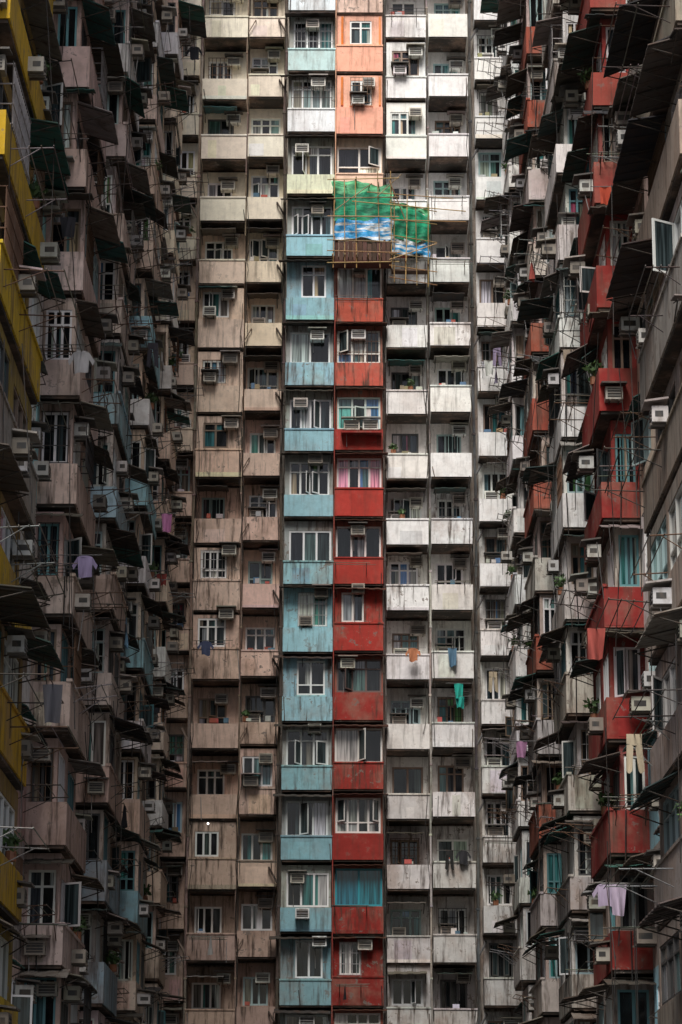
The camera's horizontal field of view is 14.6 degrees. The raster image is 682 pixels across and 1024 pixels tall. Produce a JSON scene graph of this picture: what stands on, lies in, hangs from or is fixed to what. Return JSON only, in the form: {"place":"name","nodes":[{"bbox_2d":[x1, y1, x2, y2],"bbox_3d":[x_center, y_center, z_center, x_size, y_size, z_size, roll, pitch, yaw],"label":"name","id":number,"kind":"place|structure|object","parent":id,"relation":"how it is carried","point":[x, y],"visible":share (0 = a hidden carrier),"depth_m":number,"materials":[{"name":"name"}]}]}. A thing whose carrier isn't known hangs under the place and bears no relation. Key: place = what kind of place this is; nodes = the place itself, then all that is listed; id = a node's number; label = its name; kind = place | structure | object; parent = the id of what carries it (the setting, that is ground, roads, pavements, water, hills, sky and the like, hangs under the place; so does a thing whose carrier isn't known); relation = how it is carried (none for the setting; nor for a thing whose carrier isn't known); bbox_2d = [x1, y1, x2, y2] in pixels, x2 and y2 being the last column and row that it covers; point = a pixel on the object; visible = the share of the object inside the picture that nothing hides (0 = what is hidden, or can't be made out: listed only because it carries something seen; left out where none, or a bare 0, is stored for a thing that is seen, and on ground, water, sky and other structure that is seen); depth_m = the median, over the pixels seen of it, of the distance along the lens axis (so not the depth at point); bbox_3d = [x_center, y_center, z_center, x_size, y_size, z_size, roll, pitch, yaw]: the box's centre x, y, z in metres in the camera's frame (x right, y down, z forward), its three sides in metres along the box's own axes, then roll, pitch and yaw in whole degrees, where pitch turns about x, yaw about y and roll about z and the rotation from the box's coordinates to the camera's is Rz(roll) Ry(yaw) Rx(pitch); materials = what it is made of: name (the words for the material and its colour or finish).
{"place":"outdoors","nodes":[
{"label":"outdoors","id":0,"kind":"place"},
{"bbox_2d":[2,53,681,971],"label":"potted plants","id":1,"kind":"object","parent":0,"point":[14,837],"visible":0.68,"depth_m":75.14,"materials":[{"name":"green plant"}]},
{"label":"ground","id":2,"kind":"structure","parent":0,"visible":0},
{"bbox_2d":[0,0,183,1023],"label":"walls","id":3,"kind":"structure","parent":2,"relation":"on","point":[57,826],"depth_m":66.67,"materials":[{"name":"paint"}]},
{"bbox_2d":[0,0,181,1023],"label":"window grilles","id":4,"kind":"object","parent":3,"relation":"attached to","point":[12,226],"depth_m":63.77,"materials":[{"name":"grey metal"}]},
{"bbox_2d":[0,0,181,1023],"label":"window frames","id":5,"kind":"structure","parent":3,"relation":"attached to","point":[64,661],"depth_m":66.77,"materials":[{"name":"grey metal"}]},
{"bbox_2d":[0,0,179,1023],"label":"window panes","id":6,"kind":"object","parent":5,"relation":"in","point":[22,1004],"visible":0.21,"depth_m":67.64,"materials":[{"name":"black glass"}]},
{"bbox_2d":[2,0,189,1023],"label":"cables","id":7,"kind":"object","parent":3,"relation":"attached to","point":[95,678],"visible":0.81,"depth_m":72.25,"materials":[{"name":"metal"}]},
{"bbox_2d":[0,0,206,1023],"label":"awnings","id":8,"kind":"object","parent":3,"relation":"attached to","point":[20,605],"visible":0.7,"depth_m":68.67,"materials":[{"name":"metal"}]},
{"bbox_2d":[0,0,681,1023],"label":"laundry racks","id":9,"kind":"object","parent":3,"relation":"attached to","point":[606,156],"visible":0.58,"depth_m":66.89,"materials":[{"name":"metal"}]},
{"bbox_2d":[43,684,62,722],"bbox_3d":[-5.306,3.530,48.869,0.374,0.746,0.207,0,-15,0],"label":"hanging towel","id":10,"kind":"object","parent":9,"relation":"hanging from","point":[52,695],"visible":1,"depth_m":48.89,"materials":[{"name":"fabric"}]},
{"bbox_2d":[60,217,75,237],"bbox_3d":[-6.524,-6.787,63.553,0.371,0.547,0.186,3,-15,-9],"label":"hanging towel","id":11,"kind":"object","parent":9,"relation":"hanging from","point":[67,223],"visible":0.96,"depth_m":63.58,"materials":[{"name":"fabric"}]},
{"bbox_2d":[68,351,94,373],"bbox_3d":[-6.255,-3.601,64.076,0.646,0.586,0.118,0,-15,0],"label":"hanging shirt","id":12,"kind":"object","parent":9,"relation":"hanging from","point":[81,360],"visible":1,"depth_m":64.10,"materials":[{"name":"fabric"}]},
{"bbox_2d":[72,556,97,577],"bbox_3d":[-6.054,1.294,62.883,0.608,0.551,0.128,0,-15,0],"label":"hanging shirt","id":13,"kind":"object","parent":9,"relation":"hanging from","point":[85,563],"visible":1,"depth_m":62.90,"materials":[{"name":"fabric"}]},
{"bbox_2d":[121,806,127,827],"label":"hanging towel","id":14,"kind":"object","parent":9,"relation":"hanging from","point":[124,823],"visible":0.89,"depth_m":80.46,"materials":[{"name":"fabric"}]},
{"bbox_2d":[124,618,127,648],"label":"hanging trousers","id":15,"kind":"object","parent":9,"relation":"hanging from","point":[126,641],"visible":1,"depth_m":67.24,"materials":[{"name":"fabric"}]},
{"bbox_2d":[146,343,158,367],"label":"hanging trousers","id":16,"kind":"object","parent":9,"relation":"hanging from","point":[153,346],"visible":1,"depth_m":79.47,"materials":[{"name":"fabric"}]},
{"bbox_2d":[154,707,159,712],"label":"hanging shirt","id":17,"kind":"object","parent":9,"relation":"hanging from","point":[156,710],"visible":0.15,"depth_m":92.08,"materials":[{"name":"fabric"}]},
{"bbox_2d":[157,574,166,585],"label":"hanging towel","id":18,"kind":"object","parent":9,"relation":"hanging from","point":[164,576],"visible":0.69,"depth_m":96.67,"materials":[{"name":"fabric"}]},
{"bbox_2d":[160,352,164,370],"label":"hanging towel","id":19,"kind":"object","parent":9,"relation":"hanging from","point":[161,363],"visible":0.88,"depth_m":97.99,"materials":[{"name":"fabric"}]},
{"bbox_2d":[161,514,171,531],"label":"hanging towel","id":20,"kind":"object","parent":9,"relation":"hanging from","point":[166,522],"visible":1,"depth_m":87.00,"materials":[{"name":"fabric"}]},
{"bbox_2d":[186,46,201,59],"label":"hanging shirt","id":21,"kind":"object","parent":9,"relation":"hanging from","point":[194,53],"visible":1,"depth_m":104.19,"materials":[{"name":"fabric"}]},
{"bbox_2d":[197,641,213,655],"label":"hanging shirt","id":22,"kind":"object","parent":9,"relation":"hanging from","point":[205,647],"visible":1,"depth_m":103.27,"materials":[{"name":"fabric"}]},
{"bbox_2d":[208,936,212,954],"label":"hanging towel","id":23,"kind":"object","parent":9,"relation":"hanging from","point":[210,950],"visible":1,"depth_m":100.10,"materials":[{"name":"fabric"}]},
{"bbox_2d":[405,648,420,661],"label":"hanging shirt","id":24,"kind":"object","parent":9,"relation":"hanging from","point":[413,653],"visible":1,"depth_m":103.40,"materials":[{"name":"fabric"}]},
{"bbox_2d":[445,851,453,869],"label":"hanging trousers","id":25,"kind":"object","parent":9,"relation":"hanging from","point":[449,853],"visible":1,"depth_m":101.30,"materials":[{"name":"fabric"}]},
{"bbox_2d":[448,648,456,666],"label":"hanging towel","id":26,"kind":"object","parent":9,"relation":"hanging from","point":[452,653],"visible":1,"depth_m":103.39,"materials":[{"name":"fabric"}]},
{"bbox_2d":[454,683,462,698],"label":"hanging towel","id":27,"kind":"object","parent":9,"relation":"hanging from","point":[458,687],"visible":1,"depth_m":103.05,"materials":[{"name":"fabric"}]},
{"bbox_2d":[455,696,463,708],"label":"hanging towel","id":28,"kind":"object","parent":9,"relation":"hanging from","point":[460,702],"visible":1,"depth_m":102.93,"materials":[{"name":"fabric"}]},
{"bbox_2d":[455,851,470,864],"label":"hanging shirt","id":29,"kind":"object","parent":9,"relation":"hanging from","point":[463,856],"visible":1,"depth_m":101.33,"materials":[{"name":"fabric"}]},
{"bbox_2d":[484,361,492,375],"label":"hanging towel","id":30,"kind":"object","parent":9,"relation":"hanging from","point":[488,367],"visible":1,"depth_m":106.67,"materials":[{"name":"fabric"}]},
{"bbox_2d":[488,672,497,692],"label":"hanging trousers","id":31,"kind":"object","parent":9,"relation":"hanging from","point":[492,675],"visible":1,"depth_m":99.26,"materials":[{"name":"fabric"}]},
{"bbox_2d":[494,369,497,382],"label":"hanging shirt","id":32,"kind":"object","parent":9,"relation":"hanging from","point":[496,379],"visible":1,"depth_m":92.92,"materials":[{"name":"fabric"}]},
{"bbox_2d":[493,348,501,365],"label":"hanging trousers","id":33,"kind":"object","parent":9,"relation":"hanging from","point":[499,358],"visible":0.9,"depth_m":106.29,"materials":[{"name":"fabric"}]},
{"bbox_2d":[497,97,505,111],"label":"hanging towel","id":34,"kind":"object","parent":9,"relation":"hanging from","point":[502,102],"visible":0.73,"depth_m":108.87,"materials":[{"name":"fabric"}]},
{"bbox_2d":[516,741,526,757],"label":"hanging towel","id":35,"kind":"object","parent":9,"relation":"hanging from","point":[521,746],"visible":1,"depth_m":85.04,"materials":[{"name":"fabric"}]},
{"bbox_2d":[529,262,534,282],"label":"hanging towel","id":36,"kind":"object","parent":9,"relation":"hanging from","point":[531,276],"visible":1,"depth_m":82.01,"materials":[{"name":"fabric"}]},
{"bbox_2d":[563,349,572,362],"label":"hanging towel","id":37,"kind":"object","parent":9,"relation":"hanging from","point":[566,352],"visible":0.23,"depth_m":72.48,"materials":[{"name":"fabric"}]},
{"bbox_2d":[587,628,604,659],"bbox_3d":[5.227,2.708,54.446,0.374,0.670,0.200,0,-15,0],"label":"hanging towel","id":38,"kind":"object","parent":9,"relation":"hanging from","point":[596,637],"visible":1,"depth_m":54.46,"materials":[{"name":"fabric"}]},
{"bbox_2d":[592,884,611,906],"bbox_3d":[6.119,8.878,61.648,0.608,0.551,0.128,0,-15,0],"label":"hanging shirt","id":39,"kind":"object","parent":9,"relation":"hanging from","point":[602,897],"visible":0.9,"depth_m":61.66,"materials":[{"name":"fabric"}]},
{"bbox_2d":[599,187,610,204],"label":"hanging towel","id":40,"kind":"object","parent":9,"relation":"hanging from","point":[605,192],"visible":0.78,"depth_m":66.47,"materials":[{"name":"fabric"}]},
{"bbox_2d":[611,884,625,915],"bbox_3d":[6.419,8.963,61.419,0.352,0.734,0.202,0,-15,0],"label":"hanging towel","id":41,"kind":"object","parent":9,"relation":"hanging from","point":[618,899],"visible":0.96,"depth_m":61.44,"materials":[{"name":"fabric"}]},
{"bbox_2d":[626,734,644,772],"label":"hanging trousers","id":42,"kind":"object","parent":9,"relation":"hanging from","point":[635,740],"visible":1,"depth_m":52.71,"materials":[{"name":"fabric"}]},
{"bbox_2d":[159,0,523,1023],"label":"walls","id":43,"kind":"structure","parent":2,"relation":"on","point":[403,606],"depth_m":105.33,"materials":[{"name":"paint"}]},
{"bbox_2d":[178,0,480,1023],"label":"cables","id":44,"kind":"object","parent":43,"relation":"attached to","point":[428,438],"visible":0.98,"depth_m":105.14,"materials":[{"name":"metal"}]},
{"bbox_2d":[159,12,504,1020],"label":"awnings","id":45,"kind":"object","parent":43,"relation":"attached to","point":[441,296],"visible":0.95,"depth_m":106.54,"materials":[{"name":"metal"}]},
{"bbox_2d":[177,0,487,1023],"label":"downpipes","id":46,"kind":"object","parent":43,"relation":"attached to","point":[477,738],"visible":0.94,"depth_m":105.21,"materials":[{"name":"metal"}]},
{"bbox_2d":[164,0,510,1019],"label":"window grilles","id":47,"kind":"object","parent":43,"relation":"attached to","point":[216,66],"depth_m":107.00,"materials":[{"name":"white metal"}]},
{"bbox_2d":[169,11,506,1007],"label":"ledge boxes","id":48,"kind":"object","parent":43,"relation":"attached to","point":[267,719],"visible":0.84,"depth_m":105.50,"materials":[{"name":"white metal"}]},
{"bbox_2d":[164,0,512,1023],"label":"window frames","id":49,"kind":"structure","parent":43,"relation":"attached to","point":[348,468],"depth_m":105.18,"materials":[{"name":"white metal"}]},
{"bbox_2d":[163,2,510,1023],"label":"window panes","id":50,"kind":"object","parent":49,"relation":"in","point":[349,744],"visible":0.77,"depth_m":105.06,"materials":[{"name":"black glass"}]},
{"bbox_2d":[0,0,681,1023],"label":"air conditioning units","id":51,"kind":"object","parent":43,"relation":"attached to","point":[658,590],"visible":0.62,"depth_m":84.91},
{"bbox_2d":[327,170,465,286],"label":"bamboo scaffolding","id":52,"kind":"object","parent":43,"relation":"attached to","point":[374,212],"visible":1,"depth_m":107.46,"materials":[{"name":"bamboo"},{"name":"green netting"},{"name":"striped tarpaulin"}]},
{"bbox_2d":[501,0,681,1023],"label":"walls","id":53,"kind":"structure","parent":2,"relation":"on","point":[656,363],"depth_m":67.76,"materials":[{"name":"paint"}]},
{"bbox_2d":[480,0,681,1023],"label":"awnings","id":54,"kind":"object","parent":53,"relation":"attached to","point":[660,60],"visible":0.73,"depth_m":68.32,"materials":[{"name":"metal"}]},
{"bbox_2d":[499,20,664,978],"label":"window grilles","id":55,"kind":"object","parent":53,"relation":"attached to","point":[658,150],"depth_m":77.91,"materials":[{"name":"grey metal"}]},
{"bbox_2d":[489,0,680,1023],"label":"cables","id":56,"kind":"object","parent":53,"relation":"attached to","point":[567,576],"visible":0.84,"depth_m":72.44,"materials":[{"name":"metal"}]},
{"bbox_2d":[505,0,681,1023],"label":"window frames","id":57,"kind":"structure","parent":53,"relation":"attached to","point":[675,504],"depth_m":66.50,"materials":[{"name":"grey metal"}]},
{"bbox_2d":[506,0,681,1023],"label":"window panes","id":58,"kind":"object","parent":57,"relation":"in","point":[663,243],"visible":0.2,"depth_m":67.05,"materials":[{"name":"black glass"}]}
]}

